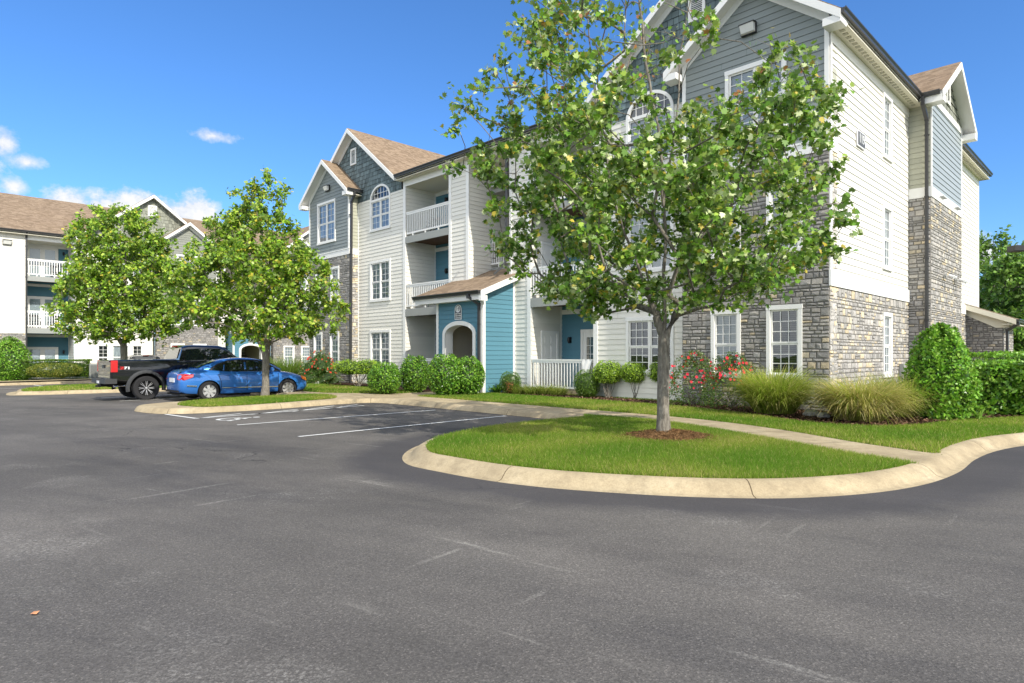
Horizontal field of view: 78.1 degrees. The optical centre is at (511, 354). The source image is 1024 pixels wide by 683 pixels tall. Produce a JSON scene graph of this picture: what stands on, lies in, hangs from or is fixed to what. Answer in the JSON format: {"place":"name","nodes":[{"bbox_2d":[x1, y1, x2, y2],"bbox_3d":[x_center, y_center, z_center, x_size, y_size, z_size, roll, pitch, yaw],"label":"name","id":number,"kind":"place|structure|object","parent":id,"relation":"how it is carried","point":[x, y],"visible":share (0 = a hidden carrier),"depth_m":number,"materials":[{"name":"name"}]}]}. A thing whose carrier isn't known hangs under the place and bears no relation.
{"place":"outdoors","nodes":[
{"label":"outdoors","id":0,"kind":"place"},
{"bbox_2d":[29,314,40,327],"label":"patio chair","id":1,"kind":"object","parent":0,"point":[34,321],"visible":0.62,"depth_m":41.91,"materials":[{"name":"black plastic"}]},
{"bbox_2d":[0,379,80,381],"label":"footpath","id":2,"kind":"structure","parent":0,"point":[43,380],"depth_m":39.07,"materials":[{"name":"beige concrete"}]},
{"bbox_2d":[1,378,90,380],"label":"lawn","id":3,"kind":"structure","parent":0,"point":[45,379],"depth_m":40.80,"materials":[{"name":"plant"}]},
{"bbox_2d":[25,362,82,378],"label":"clipped bush","id":4,"kind":"object","parent":3,"relation":"on","point":[59,370],"visible":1,"depth_m":40.25,"materials":[{"name":"green plant"}]},
{"bbox_2d":[19,359,91,378],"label":"clipped hedge","id":5,"kind":"object","parent":3,"relation":"on","point":[82,364],"visible":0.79,"depth_m":40.96,"materials":[{"name":"green plant"}]},
{"bbox_2d":[86,364,97,377],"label":"air conditioner","id":6,"kind":"object","parent":3,"relation":"on","point":[93,371],"visible":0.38,"depth_m":42.24,"materials":[{"name":"grey metal"}]},
{"bbox_2d":[0,192,308,382],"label":"apartment building","id":7,"kind":"structure","parent":3,"relation":"on","point":[30,228],"depth_m":43.64,"materials":[{"name":"white paint"}]},
{"bbox_2d":[3,239,11,244],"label":"wall floodlight","id":8,"kind":"object","parent":7,"relation":"attached to","point":[7,242],"depth_m":40.09,"materials":[{"name":"white plastic"}]},
{"bbox_2d":[27,347,57,362],"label":"patio door","id":9,"kind":"structure","parent":7,"relation":"in","point":[37,352],"depth_m":42.95,"materials":[{"name":"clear glass"}]},
{"bbox_2d":[27,296,57,327],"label":"patio door","id":10,"kind":"structure","parent":7,"relation":"in","point":[33,302],"depth_m":42.78,"materials":[{"name":"clear glass"}]},
{"bbox_2d":[27,245,57,277],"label":"patio door","id":11,"kind":"structure","parent":7,"relation":"in","point":[33,252],"depth_m":42.87,"materials":[{"name":"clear glass"}]},
{"bbox_2d":[96,344,109,363],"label":"window","id":12,"kind":"structure","parent":7,"relation":"in","point":[102,351],"depth_m":43.97,"materials":[{"name":"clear glass"}]},
{"bbox_2d":[111,344,129,359],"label":"window","id":13,"kind":"structure","parent":7,"relation":"in","point":[115,348],"depth_m":44.55,"materials":[{"name":"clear glass"}]},
{"bbox_2d":[131,344,143,354],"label":"window","id":14,"kind":"structure","parent":7,"relation":"in","point":[136,349],"depth_m":45.44,"materials":[{"name":"clear glass"}]},
{"bbox_2d":[176,254,199,272],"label":"window","id":15,"kind":"structure","parent":7,"relation":"in","point":[180,256],"depth_m":47.08,"materials":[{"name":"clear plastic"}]},
{"bbox_2d":[283,346,294,364],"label":"window","id":16,"kind":"structure","parent":7,"relation":"in","point":[287,350],"depth_m":52.86,"materials":[{"name":"white glass"}]},
{"bbox_2d":[301,346,308,362],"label":"window","id":17,"kind":"structure","parent":7,"relation":"in","point":[304,349],"depth_m":53.92,"materials":[{"name":"white glass"}]},
{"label":"mulch bed","id":18,"kind":"structure","parent":3,"relation":"on","visible":0},
{"bbox_2d":[0,335,32,380],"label":"conical shrub","id":19,"kind":"object","parent":18,"relation":"on","point":[12,353],"visible":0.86,"depth_m":39.73,"materials":[{"name":"green plant"}]},
{"bbox_2d":[143,394,365,407],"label":"island paving","id":20,"kind":"structure","parent":0,"point":[176,405],"depth_m":19.04,"materials":[{"name":"beige concrete"}]},
{"bbox_2d":[287,391,447,400],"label":"footpath","id":21,"kind":"structure","parent":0,"point":[392,396],"depth_m":21.70,"materials":[{"name":"beige concrete"}]},
{"bbox_2d":[396,392,457,395],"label":"porch path","id":22,"kind":"structure","parent":0,"point":[418,393],"depth_m":23.33,"materials":[{"name":"beige concrete"}]},
{"bbox_2d":[0,383,1023,682],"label":"parking lot","id":23,"kind":"structure","parent":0,"point":[152,547],"depth_m":4.49,"materials":[{"name":"grey asphalt"}]},
{"bbox_2d":[0,380,92,385],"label":"kerb","id":24,"kind":"structure","parent":23,"relation":"on","point":[42,383],"depth_m":38.66,"materials":[{"name":"beige concrete"}]},
{"bbox_2d":[6,388,166,394],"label":"kerb","id":25,"kind":"structure","parent":23,"relation":"on","point":[18,392],"depth_m":27.72,"materials":[{"name":"beige concrete"}]},
{"bbox_2d":[128,355,159,358],"bbox_3d":[-22.828,0.962,39.178,2.328,1.876,5.713,0,0,-45],"label":"parked car","id":26,"kind":"object","parent":23,"relation":"on","point":[143,357],"visible":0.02,"depth_m":38.84,"materials":[{"name":"white paint"}]},
{"bbox_2d":[91,345,249,399],"bbox_3d":[-12.876,0.645,24.931,6.067,2.034,2.472,0,0,-45],"label":"pickup truck","id":27,"kind":"object","parent":23,"relation":"on","point":[143,379],"visible":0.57,"depth_m":23.23,"materials":[{"name":"black paint"}]},
{"bbox_2d":[166,357,306,398],"bbox_3d":[-10.212,0.873,23.749,4.776,1.512,2.134,0,0,-45],"label":"parked car","id":28,"kind":"object","parent":23,"relation":"on","point":[208,379],"visible":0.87,"depth_m":22.68,"materials":[{"name":"blue paint"}]},
{"bbox_2d":[205,405,362,417],"bbox_3d":[-6.225,1.591,17.640,0.100,0.001,5.092,0,0,40],"label":"parking line","id":29,"kind":"object","parent":23,"relation":"on","point":[284,411],"visible":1,"depth_m":17.41,"materials":[{"name":"paint"}]},
{"bbox_2d":[239,410,430,424],"bbox_3d":[-4.195,1.591,16.140,5.524,0.001,0.100,0,0,-43],"label":"parking line","id":30,"kind":"object","parent":23,"relation":"on","point":[332,417],"visible":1,"depth_m":15.90,"materials":[{"name":"paint"}]},
{"bbox_2d":[134,392,582,418],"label":"kerb","id":31,"kind":"structure","parent":23,"relation":"on","point":[450,406],"depth_m":17.86,"materials":[{"name":"beige concrete"}]},
{"bbox_2d":[299,416,500,436],"bbox_3d":[-2.150,1.591,14.275,0.100,0.001,5.707,0,0,44],"label":"parking line","id":32,"kind":"object","parent":23,"relation":"on","point":[396,426],"visible":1,"depth_m":13.72,"materials":[{"name":"paint"}]},
{"bbox_2d":[299,0,1023,410],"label":"apartment building","id":33,"kind":"structure","parent":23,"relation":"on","point":[917,170],"depth_m":20.85,"materials":[{"name":"white wood"}]},
{"bbox_2d":[313,332,322,355],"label":"window","id":34,"kind":"structure","parent":33,"relation":"in","point":[317,341],"depth_m":34.60,"materials":[{"name":"white glass"}]},
{"bbox_2d":[317,198,335,245],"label":"window","id":35,"kind":"structure","parent":33,"relation":"in","point":[326,211],"depth_m":33.89,"materials":[{"name":"white glass"}]},
{"bbox_2d":[329,331,339,366],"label":"window","id":36,"kind":"structure","parent":33,"relation":"in","point":[334,343],"depth_m":33.36,"materials":[{"name":"white glass"}]},
{"bbox_2d":[330,266,338,301],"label":"window","id":37,"kind":"structure","parent":33,"relation":"in","point":[335,270],"depth_m":33.28,"materials":[{"name":"white glass"}]},
{"bbox_2d":[369,258,390,302],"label":"window","id":38,"kind":"structure","parent":33,"relation":"in","point":[380,270],"depth_m":31.09,"materials":[{"name":"white glass"}]},
{"bbox_2d":[369,184,390,232],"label":"window","id":39,"kind":"structure","parent":33,"relation":"in","point":[380,198],"depth_m":31.12,"materials":[{"name":"white glass"}]},
{"bbox_2d":[370,329,390,366],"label":"window","id":40,"kind":"structure","parent":33,"relation":"in","point":[380,340],"depth_m":31.08,"materials":[{"name":"white glass"}]},
{"bbox_2d":[455,305,461,319],"bbox_3d":[-2.067,-1.617,24.209,0.036,0.574,0.405,0,0,-45],"label":"building number sign","id":41,"kind":"object","parent":33,"relation":"attached to","point":[458,312],"visible":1,"depth_m":24.18,"materials":[{"name":"white plastic"}]},
{"bbox_2d":[541,331,558,385],"bbox_3d":[1.482,0.200,24.471,1.000,2.200,0.070,0,0,-45],"label":"door","id":42,"kind":"structure","parent":33,"relation":"in","point":[549,339],"depth_m":24.48,"materials":[{"name":"white metal"}]},
{"bbox_2d":[541,241,558,296],"bbox_3d":[1.482,-3.220,24.469,1.000,2.200,0.070,0,0,-45],"label":"door","id":43,"kind":"structure","parent":33,"relation":"in","point":[546,249],"depth_m":24.35,"materials":[{"name":"white metal"}]},
{"bbox_2d":[581,329,592,373],"bbox_3d":[3.037,0.175,23.902,0.045,2.250,1.100,0,0,-45],"label":"door","id":44,"kind":"structure","parent":33,"relation":"in","point":[586,334],"depth_m":24.10,"materials":[{"name":"clear glass"}]},
{"bbox_2d":[582,359,592,372],"bbox_3d":[2.637,0.451,21.877,0.254,0.557,0.440,0,0,-45],"label":"draped towel","id":45,"kind":"object","parent":33,"relation":"hanging from","point":[586,364],"visible":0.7,"depth_m":21.83,"materials":[{"name":"white fabric"}]},
{"bbox_2d":[625,315,673,374],"bbox_3d":[4.398,-0.275,20.125,0.175,1.850,1.800,0,0,-45],"label":"window","id":46,"kind":"structure","parent":33,"relation":"in","point":[641,333],"depth_m":20.31,"materials":[{"name":"clear glass"}]},
{"bbox_2d":[625,206,673,274],"bbox_3d":[4.398,-3.620,20.125,0.175,2.040,1.800,0,0,-45],"label":"window","id":47,"kind":"structure","parent":33,"relation":"in","point":[657,266],"depth_m":20.00,"materials":[{"name":"white glass"}]},
{"bbox_2d":[626,90,674,159],"bbox_3d":[4.400,-7.235,20.127,0.180,2.270,1.800,0,0,-45],"label":"window","id":48,"kind":"structure","parent":33,"relation":"in","point":[637,114],"depth_m":20.31,"materials":[{"name":"white glass"}]},
{"bbox_2d":[710,309,740,377],"bbox_3d":[6.029,-0.300,17.762,0.175,1.900,0.910,0,0,-45],"label":"window","id":49,"kind":"structure","parent":33,"relation":"in","point":[726,325],"depth_m":17.80,"materials":[{"name":"clear glass"}]},
{"bbox_2d":[710,189,740,258],"bbox_3d":[6.029,-3.610,17.762,0.175,1.920,0.910,0,0,-45],"label":"window","id":50,"kind":"structure","parent":33,"relation":"in","point":[734,205],"depth_m":17.63,"materials":[{"name":"white glass"}]},
{"bbox_2d":[738,20,756,37],"bbox_3d":[6.399,-8.860,17.160,0.220,0.300,0.420,0,0,-45],"label":"wall floodlight","id":51,"kind":"object","parent":33,"relation":"attached to","point":[748,28],"depth_m":17.10,"materials":[{"name":"white plastic"}]},
{"bbox_2d":[724,51,786,139],"bbox_3d":[6.619,-6.935,17.167,0.175,1.970,1.730,0,0,-45],"label":"window","id":52,"kind":"structure","parent":33,"relation":"in","point":[742,73],"depth_m":17.35,"materials":[{"name":"white glass"}]},
{"bbox_2d":[766,177,801,254],"bbox_3d":[7.170,-3.610,16.608,0.175,1.920,0.960,0,0,-45],"label":"window","id":53,"kind":"structure","parent":33,"relation":"in","point":[770,198],"depth_m":16.82,"materials":[{"name":"white glass"}]},
{"bbox_2d":[766,304,802,379],"bbox_3d":[7.170,-0.325,16.608,0.175,1.950,0.960,0,0,-45],"label":"window","id":54,"kind":"structure","parent":33,"relation":"in","point":[784,323],"depth_m":16.63,"materials":[{"name":"clear glass"}]},
{"bbox_2d":[856,129,864,150],"bbox_3d":[9.613,-5.900,17.379,0.660,0.440,0.045,0,0,-45],"label":"wall number sign","id":55,"kind":"object","parent":33,"relation":"attached to","point":[860,139],"visible":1,"depth_m":17.26,"materials":[{"name":"white plastic"}]},
{"bbox_2d":[882,312,892,377],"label":"window","id":56,"kind":"structure","parent":33,"relation":"in","point":[887,320],"depth_m":19.43,"materials":[{"name":"white glass"}]},
{"bbox_2d":[882,203,892,271],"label":"window","id":57,"kind":"structure","parent":33,"relation":"in","point":[887,212],"depth_m":19.43,"materials":[{"name":"clear plastic"}]},
{"bbox_2d":[882,91,892,163],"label":"window","id":58,"kind":"structure","parent":33,"relation":"in","point":[887,104],"depth_m":19.41,"materials":[{"name":"white plastic"}]},
{"bbox_2d":[944,274,956,279],"bbox_3d":[14.944,-2.633,21.516,0.501,0.194,0.334,0,0,-45],"label":"security light","id":59,"kind":"object","parent":33,"relation":"attached to","point":[954,277],"visible":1,"depth_m":21.40,"materials":[{"name":"white plastic"}]},
{"bbox_2d":[316,422,1023,529],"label":"sealed asphalt","id":60,"kind":"structure","parent":23,"relation":"on","point":[989,486],"depth_m":6.94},
{"bbox_2d":[402,415,1023,497],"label":"kerb","id":61,"kind":"structure","parent":23,"relation":"on","point":[953,459],"depth_m":7.62,"materials":[{"name":"beige concrete"}]},
{"bbox_2d":[979,240,1023,358],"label":"broadleaf tree","id":62,"kind":"object","parent":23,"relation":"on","point":[1004,270],"visible":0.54,"depth_m":39.52,"materials":[{"name":"green plant"}]},
{"bbox_2d":[979,224,1023,310],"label":"broadleaf tree","id":63,"kind":"object","parent":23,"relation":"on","point":[985,245],"visible":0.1,"depth_m":43.57,"materials":[{"name":"green plant"}]},
{"bbox_2d":[0,0,1023,355],"label":"sky","id":64,"kind":"structure","parent":0,"point":[181,103],"materials":[{"name":"blue"}]},
{"bbox_2d":[425,413,918,478],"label":"lawn","id":65,"kind":"structure","parent":0,"point":[666,467],"depth_m":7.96,"materials":[{"name":"plant"}]},
{"bbox_2d":[434,0,863,431],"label":"maple tree","id":66,"kind":"object","parent":65,"relation":"on","point":[698,182],"visible":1,"depth_m":9.86,"materials":[{"name":"green plant"}]},
{"bbox_2d":[609,428,728,443],"bbox_3d":[2.705,1.372,11.004,2.126,0.165,1.784,0,0,0],"label":"straw mulch ring","id":67,"kind":"object","parent":65,"relation":"on","point":[673,433],"visible":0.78,"depth_m":10.77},
{"bbox_2d":[428,399,934,462],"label":"footpath","id":68,"kind":"structure","parent":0,"point":[877,450],"depth_m":12.02,"materials":[{"name":"beige concrete"}]},
{"bbox_2d":[417,392,1023,454],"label":"lawn","id":69,"kind":"structure","parent":0,"point":[838,436],"depth_m":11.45,"materials":[{"name":"plant"}]},
{"bbox_2d":[425,353,462,394],"bbox_3d":[-2.334,0.723,22.281,1.476,1.567,1.386,0,0,0],"label":"laurel shrub","id":70,"kind":"object","parent":69,"relation":"on","point":[442,377],"visible":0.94,"depth_m":21.90,"materials":[{"name":"green plant"}]},
{"bbox_2d":[646,361,657,381],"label":"topped shrub","id":71,"kind":"object","parent":69,"relation":"on","point":[653,372],"visible":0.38,"depth_m":19.84,"materials":[{"name":"green plant"}]},
{"bbox_2d":[500,392,1022,425],"bbox_3d":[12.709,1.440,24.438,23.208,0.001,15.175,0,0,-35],"label":"mulch bed","id":72,"kind":"object","parent":69,"relation":"on","point":[796,415],"visible":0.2,"depth_m":14.39,"materials":[{"name":"bark mulch"},{"name":"wood chips"}]},
{"bbox_2d":[488,384,501,392],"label":"leafy plant","id":73,"kind":"object","parent":72,"relation":"on","point":[497,389],"visible":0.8,"depth_m":23.29,"materials":[{"name":"green plant"}]},
{"bbox_2d":[499,371,521,393],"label":"clipped box bush","id":74,"kind":"object","parent":72,"relation":"on","point":[507,381],"visible":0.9,"depth_m":22.96,"materials":[{"name":"green plant"}]},
{"bbox_2d":[502,382,528,393],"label":"lilyturf clump","id":75,"kind":"object","parent":72,"relation":"on","point":[517,391],"visible":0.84,"depth_m":22.72,"materials":[{"name":"green plant"}]},
{"bbox_2d":[519,383,543,393],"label":"lilyturf clump","id":76,"kind":"object","parent":72,"relation":"on","point":[531,391],"visible":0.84,"depth_m":22.37,"materials":[{"name":"green plant"}]},
{"bbox_2d":[529,380,555,394],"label":"lilyturf clump","id":77,"kind":"object","parent":72,"relation":"on","point":[544,391],"visible":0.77,"depth_m":22.32,"materials":[{"name":"green plant"}]},
{"bbox_2d":[542,383,571,394],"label":"lilyturf clump","id":78,"kind":"object","parent":72,"relation":"on","point":[557,390],"visible":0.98,"depth_m":22.10,"materials":[{"name":"green plant"}]},
{"bbox_2d":[573,369,600,396],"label":"clipped box bush","id":79,"kind":"object","parent":72,"relation":"on","point":[586,384],"visible":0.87,"depth_m":20.92,"materials":[{"name":"green plant"}]},
{"bbox_2d":[592,359,621,397],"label":"topped shrub","id":80,"kind":"object","parent":72,"relation":"on","point":[605,373],"visible":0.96,"depth_m":20.68,"materials":[{"name":"green plant"}]},
{"bbox_2d":[619,361,646,397],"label":"topped shrub","id":81,"kind":"object","parent":72,"relation":"on","point":[632,373],"visible":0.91,"depth_m":20.25,"materials":[{"name":"green plant"}]},
{"bbox_2d":[669,350,722,406],"bbox_3d":[5.236,0.674,17.969,1.873,1.625,1.728,0,0,0],"label":"rose bush","id":82,"kind":"object","parent":72,"relation":"on","point":[695,367],"visible":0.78,"depth_m":17.76,"materials":[{"name":"green plant"}]},
{"bbox_2d":[698,351,760,408],"bbox_3d":[6.036,0.696,17.213,1.978,1.590,1.696,0,0,0],"label":"rose bush","id":83,"kind":"object","parent":72,"relation":"on","point":[728,357],"visible":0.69,"depth_m":16.97,"materials":[{"name":"green plant"}]},
{"bbox_2d":[803,409,818,416],"bbox_3d":[6.998,1.373,14.749,0.364,0.174,0.355,0,0,-12],"label":"rock","id":84,"kind":"object","parent":72,"relation":"on","point":[808,412],"visible":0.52,"depth_m":14.64,"materials":[{"name":"grey stone"}]},
{"bbox_2d":[816,412,829,417],"bbox_3d":[7.043,1.379,14.298,0.301,0.137,0.295,0,0,0],"label":"rock","id":85,"kind":"object","parent":72,"relation":"on","point":[824,414],"visible":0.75,"depth_m":14.19,"materials":[{"name":"grey stone"}]},
{"bbox_2d":[792,372,932,423],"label":"ornamental grass","id":86,"kind":"object","parent":72,"relation":"on","point":[869,402],"depth_m":13.30,"materials":[{"name":"green plant"}]},
{"bbox_2d":[855,369,959,416],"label":"ornamental grass","id":87,"kind":"object","parent":72,"relation":"on","point":[909,412],"depth_m":14.12,"materials":[{"name":"green plant"}]},
{"bbox_2d":[901,322,984,419],"bbox_3d":[9.676,0.394,14.319,1.528,2.276,1.543,0,0,0],"label":"conical shrub","id":88,"kind":"object","parent":72,"relation":"on","point":[939,351],"visible":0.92,"depth_m":13.89,"materials":[{"name":"green plant"}]},
{"bbox_2d":[972,406,994,418],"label":"leafy plant","id":89,"kind":"object","parent":72,"relation":"on","point":[978,415],"visible":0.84,"depth_m":13.96,"materials":[{"name":"green plant"}]},
{"bbox_2d":[967,349,1023,362],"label":"hedge shrub","id":90,"kind":"object","parent":72,"relation":"on","point":[1005,354],"visible":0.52,"depth_m":18.09,"materials":[{"name":"green plant"}]},
{"bbox_2d":[971,361,1023,414],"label":"hedge shrub","id":91,"kind":"object","parent":72,"relation":"on","point":[1000,390],"visible":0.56,"depth_m":14.94,"materials":[{"name":"green plant"}]},
{"bbox_2d":[974,358,1023,415],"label":"hedge shrub","id":92,"kind":"object","parent":72,"relation":"on","point":[1016,409],"visible":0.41,"depth_m":14.78,"materials":[{"name":"green plant"}]},
{"bbox_2d":[1007,245,1023,252],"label":"street lamp","id":93,"kind":"object","parent":69,"relation":"on","point":[1015,249],"visible":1,"depth_m":23.88,"materials":[{"name":"grey metal"}]},
{"label":"mulch bed","id":94,"kind":"structure","parent":69,"relation":"on","visible":0},
{"bbox_2d":[456,355,485,394],"bbox_3d":[-1.546,0.749,22.488,1.233,1.492,1.229,0,0,0],"label":"laurel shrub","id":95,"kind":"object","parent":94,"relation":"on","point":[472,377],"visible":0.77,"depth_m":22.14,"materials":[{"name":"green plant"}]},
{"bbox_2d":[713,359,832,413],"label":"ornamental grass","id":96,"kind":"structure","parent":0,"point":[771,395],"depth_m":14.92,"materials":[{"name":"green plant"}]},
{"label":"lawn","id":97,"kind":"structure","parent":0,"visible":0},
{"bbox_2d":[331,358,380,385],"bbox_3d":[-6.764,0.807,28.213,2.550,1.285,1.424,0,0,0],"label":"flat topped shrub","id":98,"kind":"object","parent":97,"relation":"on","point":[354,367],"visible":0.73,"depth_m":27.82,"materials":[{"name":"green plant"}]},
{"bbox_2d":[303,383,416,393],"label":"lawn grass","id":99,"kind":"structure","parent":97,"relation":"on","point":[325,388],"depth_m":25.34,"materials":[{"name":"green plant"}]},
{"bbox_2d":[334,382,430,392],"bbox_3d":[-7.692,1.470,29.841,3.300,0.059,14.050,0,0,-45],"label":"mulch bed","id":100,"kind":"object","parent":97,"relation":"on","point":[427,389],"visible":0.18,"depth_m":29.30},
{"bbox_2d":[270,352,307,375],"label":"ornamental grass","id":101,"kind":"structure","parent":100,"relation":"on","point":[291,367],"depth_m":32.94,"materials":[{"name":"green plant"}]},
{"bbox_2d":[296,349,344,383],"bbox_3d":[-9.557,0.633,31.656,2.397,1.807,1.982,0,0,0],"label":"rose bush","id":102,"kind":"object","parent":100,"relation":"on","point":[317,368],"visible":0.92,"depth_m":31.13,"materials":[{"name":"green plant"}]},
{"bbox_2d":[398,355,429,391],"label":"laurel shrub","id":103,"kind":"object","parent":100,"relation":"on","point":[413,373],"visible":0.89,"depth_m":23.85,"materials":[{"name":"green plant"}]},
{"bbox_2d":[366,361,402,393],"bbox_3d":[-4.703,0.871,23.202,1.363,1.275,1.279,0,0,0],"label":"laurel shrub","id":104,"kind":"object","parent":97,"relation":"on","point":[385,379],"visible":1,"depth_m":22.84,"materials":[{"name":"green plant"}]},
{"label":"lawn","id":105,"kind":"structure","parent":0,"visible":0},
{"bbox_2d":[178,393,336,406],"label":"lawn grass","id":106,"kind":"structure","parent":105,"relation":"on","point":[245,400],"depth_m":19.59,"materials":[{"name":"green plant"}]},
{"bbox_2d":[158,167,350,394],"bbox_3d":[-9.028,-2.610,21.973,6.139,8.141,5.491,0,0,34],"label":"maple tree","id":107,"kind":"object","parent":106,"relation":"in","point":[232,251],"visible":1,"depth_m":21.14,"materials":[{"name":"green plant"}]},
{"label":"lawn","id":108,"kind":"structure","parent":0,"visible":0},
{"bbox_2d":[21,383,161,390],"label":"lawn grass","id":109,"kind":"structure","parent":108,"relation":"on","point":[89,386],"depth_m":29.32,"materials":[{"name":"green plant"}]},
{"bbox_2d":[40,202,193,358],"bbox_3d":[-20.535,-3.106,33.114,6.915,9.412,6.105,0,0,0],"label":"maple tree","id":110,"kind":"object","parent":108,"relation":"on","point":[99,279],"visible":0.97,"depth_m":31.86,"materials":[{"name":"green plant"}]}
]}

